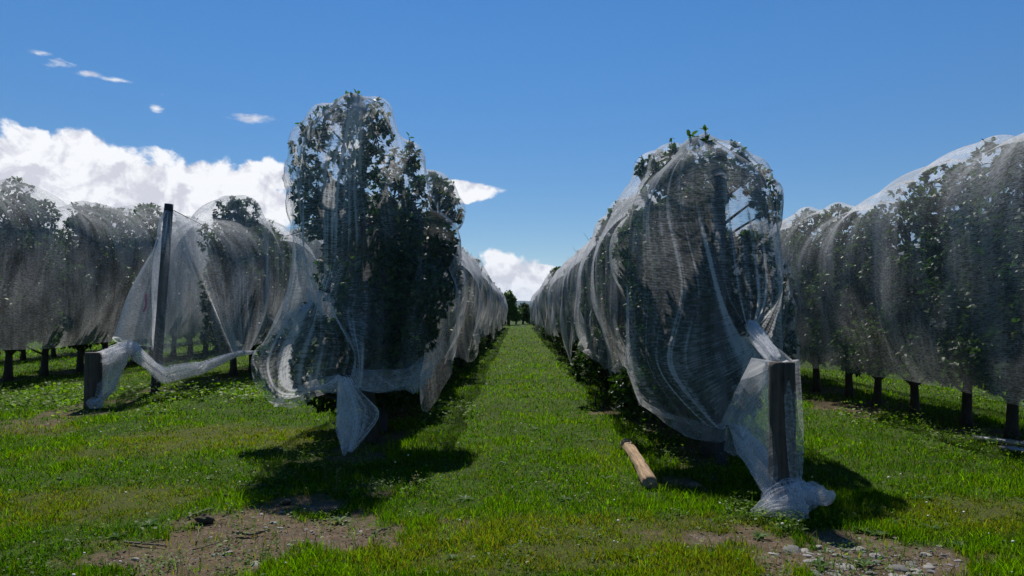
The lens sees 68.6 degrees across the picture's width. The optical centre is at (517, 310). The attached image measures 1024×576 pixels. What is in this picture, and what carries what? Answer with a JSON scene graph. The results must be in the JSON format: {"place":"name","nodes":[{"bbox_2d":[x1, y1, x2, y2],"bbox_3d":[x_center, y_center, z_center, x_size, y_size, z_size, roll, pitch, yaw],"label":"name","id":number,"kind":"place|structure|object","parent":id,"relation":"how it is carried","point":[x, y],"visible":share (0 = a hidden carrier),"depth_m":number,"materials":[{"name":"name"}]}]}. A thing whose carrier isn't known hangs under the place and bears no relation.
{"place":"outdoors","nodes":[
{"label":"outdoors","id":0,"kind":"place"},
{"bbox_2d":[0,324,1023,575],"bbox_3d":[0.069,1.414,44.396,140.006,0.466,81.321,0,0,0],"label":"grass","id":1,"kind":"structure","parent":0,"point":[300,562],"depth_m":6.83,"materials":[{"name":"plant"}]},
{"bbox_2d":[0,320,1023,575],"bbox_3d":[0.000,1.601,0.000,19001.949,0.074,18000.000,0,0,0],"label":"ground","id":2,"kind":"structure","parent":0,"point":[294,526],"depth_m":7.38,"materials":[{"name":"plant"}]},
{"bbox_2d":[0,190,23,354],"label":"apple tree","id":3,"kind":"object","parent":2,"relation":"on","point":[12,344],"visible":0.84,"depth_m":16.46,"materials":[{"name":"green plant"}]},
{"bbox_2d":[1,247,54,360],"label":"apple tree","id":4,"kind":"object","parent":2,"relation":"on","point":[23,357],"depth_m":24.42,"materials":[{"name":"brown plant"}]},
{"bbox_2d":[0,176,71,381],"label":"apple tree","id":5,"kind":"object","parent":2,"relation":"on","point":[23,318],"visible":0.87,"depth_m":17.01,"materials":[{"name":"green plant"}]},
{"bbox_2d":[2,198,102,375],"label":"apple tree","id":6,"kind":"object","parent":2,"relation":"on","point":[44,353],"visible":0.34,"depth_m":18.43,"materials":[{"name":"green plant"}]},
{"bbox_2d":[35,245,72,356],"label":"apple tree","id":7,"kind":"object","parent":2,"relation":"on","point":[53,352],"depth_m":26.09,"materials":[{"name":"green plant"}]},
{"bbox_2d":[31,202,122,371],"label":"apple tree","id":8,"kind":"object","parent":2,"relation":"on","point":[89,251],"visible":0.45,"depth_m":19.77,"materials":[{"name":"green plant"}]},
{"bbox_2d":[83,352,102,409],"bbox_3d":[-7.017,1.217,12.400,0.275,1.066,0.275,0,0,0],"label":"end post","id":9,"kind":"object","parent":2,"relation":"on","point":[93,380],"visible":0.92,"depth_m":12.29,"materials":[{"name":"grey wood"}]},
{"bbox_2d":[73,205,147,367],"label":"apple tree","id":10,"kind":"object","parent":2,"relation":"on","point":[117,275],"visible":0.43,"depth_m":21.06,"materials":[{"name":"green plant"}]},
{"bbox_2d":[98,228,172,363],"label":"apple tree","id":11,"kind":"object","parent":2,"relation":"on","point":[144,281],"visible":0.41,"depth_m":22.34,"materials":[{"name":"green plant"}]},
{"bbox_2d":[124,539,165,546],"bbox_3d":[-2.568,1.601,5.179,0.321,0.026,0.089,0,0,0],"label":"twig","id":12,"kind":"object","parent":2,"relation":"on","point":[132,542],"visible":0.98,"depth_m":5.18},
{"bbox_2d":[140,518,159,525],"bbox_3d":[-2.767,1.601,5.687,0.159,0.037,0.174,0,0,1],"label":"weed rosette","id":13,"kind":"object","parent":2,"relation":"on","point":[150,521],"visible":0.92,"depth_m":5.69,"materials":[{"name":"green plant"}]},
{"bbox_2d":[112,202,201,359],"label":"apple tree","id":14,"kind":"object","parent":2,"relation":"on","point":[153,230],"visible":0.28,"depth_m":23.79,"materials":[{"name":"green plant"}]},
{"bbox_2d":[0,177,287,349],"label":"orchard netting","id":15,"kind":"object","parent":14,"relation":"on","point":[94,204],"visible":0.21,"depth_m":18.65,"materials":[{"name":"fabric"}]},
{"bbox_2d":[150,203,173,392],"bbox_3d":[-6.971,-0.175,14.701,0.440,3.856,0.181,0,0,0],"label":"support pole","id":16,"kind":"object","parent":2,"relation":"on","point":[158,346],"visible":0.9,"depth_m":14.63,"materials":[{"name":"brown wood"}]},
{"bbox_2d":[86,195,336,408],"bbox_3d":[-6.954,-0.754,33.646,2.531,4.678,43.085,0,0,0],"label":"orchard netting","id":17,"kind":"object","parent":16,"relation":"hanging from","point":[219,360],"visible":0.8,"depth_m":16.33,"materials":[{"name":"fabric"}]},
{"bbox_2d":[163,342,264,355],"bbox_3d":[-6.810,0.865,34.319,0.440,0.047,39.362,0,0,0],"label":"trellis wire","id":18,"kind":"object","parent":16,"relation":"attached to","point":[205,351],"visible":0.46,"depth_m":16.12,"materials":[{"name":"grey"}]},
{"bbox_2d":[144,228,212,357],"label":"apple tree","id":19,"kind":"object","parent":2,"relation":"on","point":[173,344],"visible":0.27,"depth_m":25.20,"materials":[{"name":"green plant"}]},
{"bbox_2d":[172,216,216,355],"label":"apple tree","id":20,"kind":"object","parent":2,"relation":"on","point":[190,340],"visible":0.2,"depth_m":26.31,"materials":[{"name":"green plant"}]},
{"bbox_2d":[184,238,212,354],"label":"apple tree","id":21,"kind":"object","parent":2,"relation":"on","point":[205,348],"visible":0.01,"depth_m":27.74,"materials":[{"name":"green plant"}]},
{"bbox_2d":[194,513,215,524],"bbox_3d":[-2.379,1.587,5.713,0.150,0.089,0.111,0,0,26],"label":"soil clod","id":22,"kind":"object","parent":2,"relation":"on","point":[207,520],"visible":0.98,"depth_m":5.68,"materials":[{"name":"soil"}]},
{"bbox_2d":[192,536,235,550],"bbox_3d":[-2.074,1.606,5.181,0.084,0.032,0.322,0,0,36],"label":"twig","id":23,"kind":"object","parent":2,"relation":"on","point":[211,544],"visible":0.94,"depth_m":5.16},
{"bbox_2d":[196,195,275,376],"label":"apple tree","id":24,"kind":"object","parent":2,"relation":"on","point":[226,252],"visible":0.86,"depth_m":18.27,"materials":[{"name":"green plant"}]},
{"bbox_2d":[206,215,292,371],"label":"apple tree","id":25,"kind":"object","parent":2,"relation":"on","point":[272,246],"visible":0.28,"depth_m":19.70,"materials":[{"name":"green plant"}]},
{"bbox_2d":[236,530,266,535],"bbox_3d":[-1.907,1.588,5.365,0.221,0.029,0.069,0,0,-7],"label":"twig","id":26,"kind":"object","parent":2,"relation":"on","point":[250,534],"visible":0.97,"depth_m":5.36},
{"bbox_2d":[238,219,300,367],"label":"apple tree","id":27,"kind":"object","parent":2,"relation":"on","point":[280,255],"visible":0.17,"depth_m":21.16,"materials":[{"name":"green plant"}]},
{"bbox_2d":[280,498,291,504],"bbox_3d":[-1.935,1.593,6.267,0.102,0.055,0.075,0,0,0],"label":"soil clod","id":28,"kind":"object","parent":2,"relation":"on","point":[286,501],"visible":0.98,"depth_m":6.25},
{"bbox_2d":[266,231,309,360],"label":"apple tree","id":29,"kind":"object","parent":2,"relation":"on","point":[280,246],"visible":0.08,"depth_m":22.22,"materials":[{"name":"green plant"}]},
{"bbox_2d":[279,228,329,361],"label":"apple tree","id":30,"kind":"object","parent":2,"relation":"on","point":[304,260],"visible":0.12,"depth_m":23.76,"materials":[{"name":"green plant"}]},
{"bbox_2d":[287,236,336,349],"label":"apple tree","id":31,"kind":"object","parent":2,"relation":"on","point":[315,248],"visible":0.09,"depth_m":25.08,"materials":[{"name":"green plant"}]},
{"bbox_2d":[332,516,351,522],"bbox_3d":[-1.365,1.594,5.749,0.142,0.038,0.175,0,0,19],"label":"weed rosette","id":32,"kind":"object","parent":2,"relation":"on","point":[342,518],"visible":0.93,"depth_m":5.76,"materials":[{"name":"green plant"}]},
{"bbox_2d":[251,89,465,444],"bbox_3d":[-1.679,-0.502,9.284,2.914,4.333,1.420,0,0,-39],"label":"apple tree","id":33,"kind":"object","parent":2,"relation":"on","point":[425,274],"visible":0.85,"depth_m":9.04,"materials":[{"name":"green plant"}]},
{"bbox_2d":[251,93,507,454],"bbox_3d":[-1.909,-0.518,40.792,2.473,4.196,65.772,0,0,0],"label":"orchard netting","id":34,"kind":"object","parent":33,"relation":"on","point":[351,121],"visible":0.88,"depth_m":8.65,"materials":[{"name":"white"}]},
{"bbox_2d":[303,191,436,426],"bbox_3d":[-2.037,0.001,10.445,1.608,3.318,1.971,0,0,6],"label":"apple tree","id":35,"kind":"object","parent":2,"relation":"on","point":[400,377],"visible":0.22,"depth_m":10.00,"materials":[{"name":"green plant"}]},
{"bbox_2d":[376,196,387,432],"bbox_3d":[-1.772,0.125,9.799,0.161,3.251,0.117,0,0,0],"label":"support pole","id":36,"kind":"object","parent":2,"relation":"on","point":[383,419],"visible":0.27,"depth_m":9.75,"materials":[{"name":"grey wood"}]},
{"bbox_2d":[339,203,446,404],"bbox_3d":[-2.106,-0.092,12.687,1.703,3.514,2.087,0,0,4],"label":"apple tree","id":37,"kind":"object","parent":2,"relation":"on","point":[440,367],"depth_m":12.97,"materials":[{"name":"green plant"}]},
{"bbox_2d":[351,204,443,415],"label":"apple tree","id":38,"kind":"object","parent":2,"relation":"on","point":[424,360],"visible":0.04,"depth_m":11.59,"materials":[{"name":"green plant"}]},
{"bbox_2d":[418,233,455,381],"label":"apple tree","id":39,"kind":"object","parent":2,"relation":"on","point":[447,366],"visible":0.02,"depth_m":14.27,"materials":[{"name":"green plant"}]},
{"bbox_2d":[438,235,461,361],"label":"apple tree","id":40,"kind":"object","parent":2,"relation":"on","point":[443,335],"depth_m":15.19,"materials":[{"name":"green plant"}]},
{"bbox_2d":[441,294,461,374],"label":"apple tree","id":41,"kind":"object","parent":2,"relation":"on","point":[456,362],"visible":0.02,"depth_m":16.58,"materials":[{"name":"green plant"}]},
{"bbox_2d":[447,256,476,373],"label":"apple tree","id":42,"kind":"object","parent":2,"relation":"on","point":[460,356],"visible":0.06,"depth_m":17.92,"materials":[{"name":"green plant"}]},
{"bbox_2d":[453,276,473,368],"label":"apple tree","id":43,"kind":"object","parent":2,"relation":"on","point":[460,365],"visible":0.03,"depth_m":19.24,"materials":[{"name":"green plant"}]},
{"bbox_2d":[459,259,476,359],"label":"apple tree","id":44,"kind":"object","parent":2,"relation":"on","point":[462,266],"visible":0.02,"depth_m":20.68,"materials":[{"name":"green plant"}]},
{"bbox_2d":[454,245,485,357],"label":"apple tree","id":45,"kind":"object","parent":2,"relation":"on","point":[478,349],"visible":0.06,"depth_m":21.68,"materials":[{"name":"green plant"}]},
{"bbox_2d":[465,255,481,358],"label":"apple tree","id":46,"kind":"object","parent":2,"relation":"on","point":[474,314],"visible":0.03,"depth_m":23.36,"materials":[{"name":"green plant"}]},
{"bbox_2d":[462,257,487,341],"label":"apple tree","id":47,"kind":"object","parent":2,"relation":"on","point":[478,261],"visible":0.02,"depth_m":28.62,"materials":[{"name":"green plant"}]},
{"bbox_2d":[468,256,487,347],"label":"apple tree","id":48,"kind":"object","parent":2,"relation":"on","point":[481,322],"visible":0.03,"depth_m":27.35,"materials":[{"name":"green plant"}]},
{"bbox_2d":[476,273,493,340],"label":"apple tree","id":49,"kind":"object","parent":2,"relation":"on","point":[489,330],"visible":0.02,"depth_m":31.61,"materials":[{"name":"green plant"}]},
{"bbox_2d":[478,277,494,337],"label":"apple tree","id":50,"kind":"object","parent":2,"relation":"on","point":[485,300],"visible":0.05,"depth_m":33.40,"materials":[{"name":"green plant"}]},
{"bbox_2d":[482,282,492,341],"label":"apple tree","id":51,"kind":"object","parent":2,"relation":"on","point":[486,284],"visible":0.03,"depth_m":35.00,"materials":[{"name":"green plant"}]},
{"bbox_2d":[480,274,495,341],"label":"apple tree","id":52,"kind":"object","parent":2,"relation":"on","point":[487,317],"visible":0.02,"depth_m":32.84,"materials":[{"name":"green plant"}]},
{"bbox_2d":[486,275,495,327],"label":"apple tree","id":53,"kind":"object","parent":2,"relation":"on","point":[492,304],"visible":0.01,"depth_m":39.34,"materials":[{"name":"green plant"}]},
{"bbox_2d":[494,287,502,333],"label":"apple tree","id":54,"kind":"object","parent":2,"relation":"on","point":[499,312],"visible":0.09,"depth_m":48.86,"materials":[{"name":"green plant"}]},
{"bbox_2d":[496,288,503,328],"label":"apple tree","id":55,"kind":"object","parent":2,"relation":"on","point":[500,301],"visible":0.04,"depth_m":53.91,"materials":[{"name":"green plant"}]},
{"bbox_2d":[503,290,519,324],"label":"boundary tree","id":56,"kind":"object","parent":2,"relation":"on","point":[512,304],"visible":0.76,"depth_m":83.36,"materials":[{"name":"green plant"}]},
{"bbox_2d":[0,341,1023,575],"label":"ground cover","id":57,"kind":"object","parent":2,"relation":"on","point":[58,403],"visible":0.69,"depth_m":7.49,"materials":[{"name":"green plant"}]},
{"bbox_2d":[511,310,523,324],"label":"boundary tree","id":58,"kind":"object","parent":2,"relation":"on","point":[516,319],"visible":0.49,"depth_m":87.62,"materials":[{"name":"green plant"}]},
{"bbox_2d":[518,302,530,323],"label":"boundary tree","id":59,"kind":"object","parent":2,"relation":"on","point":[524,307],"visible":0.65,"depth_m":89.66,"materials":[{"name":"green plant"}]},
{"bbox_2d":[89,501,995,575],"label":"gravel","id":60,"kind":"structure","parent":2,"relation":"on","point":[689,534],"depth_m":5.06,"materials":[{"name":"gravel"}]},
{"bbox_2d":[539,278,547,323],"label":"apple tree","id":61,"kind":"object","parent":2,"relation":"on","point":[544,309],"visible":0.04,"depth_m":42.05,"materials":[{"name":"green plant"}]},
{"bbox_2d":[545,272,556,342],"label":"apple tree","id":62,"kind":"object","parent":2,"relation":"on","point":[549,338],"visible":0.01,"depth_m":32.36,"materials":[{"name":"green plant"}]},
{"bbox_2d":[541,266,560,340],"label":"apple tree","id":63,"kind":"object","parent":2,"relation":"on","point":[549,293],"visible":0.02,"depth_m":35.29,"materials":[{"name":"green plant"}]},
{"bbox_2d":[546,265,559,342],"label":"apple tree","id":64,"kind":"object","parent":2,"relation":"on","point":[555,269],"visible":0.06,"depth_m":34.01,"materials":[{"name":"green plant"}]},
{"bbox_2d":[551,280,563,343],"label":"apple tree","id":65,"kind":"object","parent":2,"relation":"on","point":[552,336],"visible":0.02,"depth_m":28.79,"materials":[{"name":"green plant"}]},
{"bbox_2d":[551,263,571,353],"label":"apple tree","id":66,"kind":"object","parent":2,"relation":"on","point":[568,285],"visible":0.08,"depth_m":24.79,"materials":[{"name":"green plant"}]},
{"bbox_2d":[555,267,567,350],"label":"apple tree","id":67,"kind":"object","parent":2,"relation":"on","point":[560,305],"visible":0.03,"depth_m":27.65,"materials":[{"name":"green plant"}]},
{"bbox_2d":[560,264,574,356],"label":"apple tree","id":68,"kind":"object","parent":2,"relation":"on","point":[570,272],"depth_m":23.96,"materials":[{"name":"green plant"}]},
{"bbox_2d":[562,249,582,357],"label":"apple tree","id":69,"kind":"object","parent":2,"relation":"on","point":[568,308],"visible":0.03,"depth_m":22.42,"materials":[{"name":"green plant"}]},
{"bbox_2d":[568,257,587,357],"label":"apple tree","id":70,"kind":"object","parent":2,"relation":"on","point":[575,303],"visible":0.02,"depth_m":21.42,"materials":[{"name":"green plant"}]},
{"bbox_2d":[570,257,599,356],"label":"apple tree","id":71,"kind":"object","parent":2,"relation":"on","point":[574,345],"visible":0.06,"depth_m":20.34,"materials":[{"name":"green plant"}]},
{"bbox_2d":[574,263,598,369],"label":"apple tree","id":72,"kind":"object","parent":2,"relation":"on","point":[583,286],"visible":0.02,"depth_m":18.99,"materials":[{"name":"green plant"}]},
{"bbox_2d":[574,235,603,370],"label":"apple tree","id":73,"kind":"object","parent":2,"relation":"on","point":[595,282],"visible":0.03,"depth_m":17.39,"materials":[{"name":"green plant"}]},
{"bbox_2d":[580,233,603,366],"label":"apple tree","id":74,"kind":"object","parent":2,"relation":"on","point":[596,284],"depth_m":16.48,"materials":[{"name":"green plant"}]},
{"bbox_2d":[580,234,611,363],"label":"apple tree","id":75,"kind":"object","parent":2,"relation":"on","point":[585,293],"visible":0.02,"depth_m":14.87,"materials":[{"name":"green plant"}]},
{"bbox_2d":[570,194,645,407],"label":"apple tree","id":76,"kind":"object","parent":2,"relation":"on","point":[621,316],"visible":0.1,"depth_m":12.64,"materials":[{"name":"green plant"}]},
{"bbox_2d":[586,218,631,398],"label":"apple tree","id":77,"kind":"object","parent":2,"relation":"on","point":[604,381],"visible":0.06,"depth_m":13.28,"materials":[{"name":"green plant"}]},
{"bbox_2d":[620,438,657,489],"bbox_3d":[1.239,1.558,7.798,0.150,0.143,2.119,0,0,2],"label":"fallen post","id":78,"kind":"object","parent":2,"relation":"on","point":[646,476],"visible":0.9,"depth_m":7.35,"materials":[{"name":"brown wood"}]},
{"bbox_2d":[607,192,699,418],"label":"apple tree","id":79,"kind":"object","parent":2,"relation":"on","point":[662,408],"visible":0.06,"depth_m":11.14,"materials":[{"name":"green plant"}]},
{"bbox_2d":[608,149,761,434],"bbox_3d":[2.074,-0.221,9.699,1.820,3.758,2.232,0,0,6],"label":"apple tree","id":80,"kind":"object","parent":2,"relation":"on","point":[626,390],"visible":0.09,"depth_m":9.31,"materials":[{"name":"green plant"}]},
{"bbox_2d":[688,482,700,488],"bbox_3d":[1.603,1.593,6.797,0.119,0.080,0.097,0,0,0],"label":"soil clod","id":81,"kind":"object","parent":2,"relation":"on","point":[693,484],"visible":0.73,"depth_m":6.78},
{"bbox_2d":[611,124,800,457],"bbox_3d":[2.134,-0.190,8.364,2.152,3.734,1.364,0,0,0],"label":"apple tree","id":82,"kind":"object","parent":2,"relation":"on","point":[699,379],"visible":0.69,"depth_m":8.27,"materials":[{"name":"green plant"}]},
{"bbox_2d":[713,175,727,467],"bbox_3d":[2.098,0.177,7.750,0.151,3.146,0.128,0,0,0],"label":"support pole","id":83,"kind":"object","parent":2,"relation":"on","point":[721,412],"visible":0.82,"depth_m":7.70,"materials":[{"name":"brown wood"}]},
{"bbox_2d":[530,132,835,518],"bbox_3d":[2.172,-0.257,39.658,2.260,3.684,67.985,0,0,0],"label":"orchard netting","id":84,"kind":"object","parent":83,"relation":"hanging from","point":[767,346],"visible":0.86,"depth_m":7.97,"materials":[{"name":"white"}]},
{"bbox_2d":[739,219,775,375],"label":"apple tree","id":85,"kind":"object","parent":2,"relation":"on","point":[755,229],"depth_m":18.44,"materials":[{"name":"green plant"}]},
{"bbox_2d":[750,530,771,539],"bbox_3d":[1.717,1.581,5.307,0.163,0.036,0.133,0,0,-7],"label":"weed rosette","id":86,"kind":"object","parent":2,"relation":"on","point":[758,535],"visible":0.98,"depth_m":5.30,"materials":[{"name":"green plant"}]},
{"bbox_2d":[739,218,802,357],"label":"apple tree","id":87,"kind":"object","parent":2,"relation":"on","point":[783,232],"visible":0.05,"depth_m":17.18,"materials":[{"name":"green plant"}]},
{"bbox_2d":[768,361,795,512],"bbox_3d":[2.135,1.080,6.049,0.217,1.340,0.219,0,0,0],"label":"end post","id":88,"kind":"object","parent":2,"relation":"on","point":[782,448],"visible":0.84,"depth_m":5.96,"materials":[{"name":"brown wood"}]},
{"bbox_2d":[783,545,800,552],"bbox_3d":[1.850,1.612,5.055,0.156,0.040,0.111,-3,19,-29],"label":"stone","id":89,"kind":"object","parent":2,"relation":"on","point":[795,548],"visible":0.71,"depth_m":5.04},
{"bbox_2d":[772,232,827,384],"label":"apple tree","id":90,"kind":"object","parent":2,"relation":"on","point":[791,245],"visible":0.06,"depth_m":16.16,"materials":[{"name":"green plant"}]},
{"bbox_2d":[770,208,855,391],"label":"apple tree","id":91,"kind":"object","parent":2,"relation":"on","point":[815,252],"visible":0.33,"depth_m":15.06,"materials":[{"name":"green plant"}]},
{"bbox_2d":[809,557,831,570],"bbox_3d":[1.891,1.585,4.679,0.148,0.036,0.198,0,0,40],"label":"weed rosette","id":92,"kind":"object","parent":2,"relation":"on","point":[817,561],"visible":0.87,"depth_m":4.69,"materials":[{"name":"green plant"}]},
{"bbox_2d":[835,563,854,569],"bbox_3d":[2.065,1.614,4.720,0.118,0.036,0.101,-1,7,-1],"label":"stone","id":93,"kind":"object","parent":2,"relation":"on","point":[842,565],"visible":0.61,"depth_m":4.71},
{"bbox_2d":[802,203,889,397],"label":"apple tree","id":94,"kind":"object","parent":2,"relation":"on","point":[842,238],"visible":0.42,"depth_m":13.88,"materials":[{"name":"green plant"}]},
{"bbox_2d":[848,557,877,566],"bbox_3d":[2.190,1.585,4.743,0.168,0.028,0.176,0,0,-17],"label":"weed rosette","id":95,"kind":"object","parent":2,"relation":"on","point":[865,563],"visible":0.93,"depth_m":4.74,"materials":[{"name":"green plant"}]},
{"bbox_2d":[869,553,885,558],"bbox_3d":[2.372,1.617,4.939,0.106,0.033,0.100,0,0,12],"label":"stone","id":96,"kind":"object","parent":2,"relation":"on","point":[873,555],"visible":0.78,"depth_m":4.92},
{"bbox_2d":[871,529,888,534],"bbox_3d":[2.599,1.588,5.371,0.148,0.025,0.155,0,0,16],"label":"weed rosette","id":97,"kind":"object","parent":2,"relation":"on","point":[876,533],"visible":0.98,"depth_m":5.37,"materials":[{"name":"green plant"}]},
{"bbox_2d":[829,201,938,405],"bbox_3d":[6.148,-0.116,12.715,1.811,3.548,1.721,0,0,-43],"label":"apple tree","id":98,"kind":"object","parent":2,"relation":"on","point":[861,239],"visible":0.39,"depth_m":12.70,"materials":[{"name":"green plant"}]},
{"bbox_2d":[888,564,911,571],"bbox_3d":[2.384,1.610,4.681,0.140,0.045,0.100,-4,1,39],"label":"stone","id":99,"kind":"object","parent":2,"relation":"on","point":[899,568],"visible":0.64,"depth_m":4.66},
{"bbox_2d":[848,179,975,414],"bbox_3d":[6.129,-0.186,11.654,1.796,3.704,1.891,0,0,30],"label":"apple tree","id":100,"kind":"object","parent":2,"relation":"on","point":[909,285],"visible":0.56,"depth_m":11.50,"materials":[{"name":"green plant"}]},
{"bbox_2d":[918,522,942,531],"bbox_3d":[3.013,1.579,5.491,0.200,0.044,0.162,0,0,-34],"label":"weed rosette","id":101,"kind":"object","parent":2,"relation":"on","point":[934,526],"visible":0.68,"depth_m":5.50,"materials":[{"name":"green plant"}]},
{"bbox_2d":[930,266,959,377],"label":"apple tree","id":102,"kind":"object","parent":2,"relation":"on","point":[934,319],"visible":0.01,"depth_m":17.53,"materials":[{"name":"green plant"}]},
{"bbox_2d":[895,160,1019,426],"bbox_3d":[6.178,-0.242,10.279,1.644,3.801,1.705,0,0,0],"label":"apple tree","id":103,"kind":"object","parent":2,"relation":"on","point":[927,236],"visible":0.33,"depth_m":10.42,"materials":[{"name":"green plant"}]},
{"bbox_2d":[932,137,1023,439],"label":"apple tree","id":104,"kind":"object","parent":2,"relation":"on","point":[971,328],"visible":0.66,"depth_m":9.20,"materials":[{"name":"green plant"}]},
{"bbox_2d":[962,203,1023,396],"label":"apple tree","id":105,"kind":"object","parent":2,"relation":"on","point":[1015,335],"visible":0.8,"depth_m":8.44,"materials":[{"name":"green plant"}]},
{"bbox_2d":[733,133,1023,406],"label":"orchard netting","id":106,"kind":"object","parent":105,"relation":"on","point":[895,187],"visible":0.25,"depth_m":9.81,"materials":[{"name":"fabric"}]},
{"bbox_2d":[973,435,1023,446],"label":"steel channel","id":107,"kind":"object","parent":2,"relation":"on","point":[1005,441],"visible":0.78,"depth_m":8.83,"materials":[{"name":"metal"}]},
{"bbox_2d":[999,445,1023,452],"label":"steel channel","id":108,"kind":"object","parent":2,"relation":"on","point":[1012,448],"visible":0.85,"depth_m":8.38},
{"bbox_2d":[0,0,1023,302],"label":"sky","id":109,"kind":"structure","parent":0,"point":[540,114],"materials":[{"name":"blue"}]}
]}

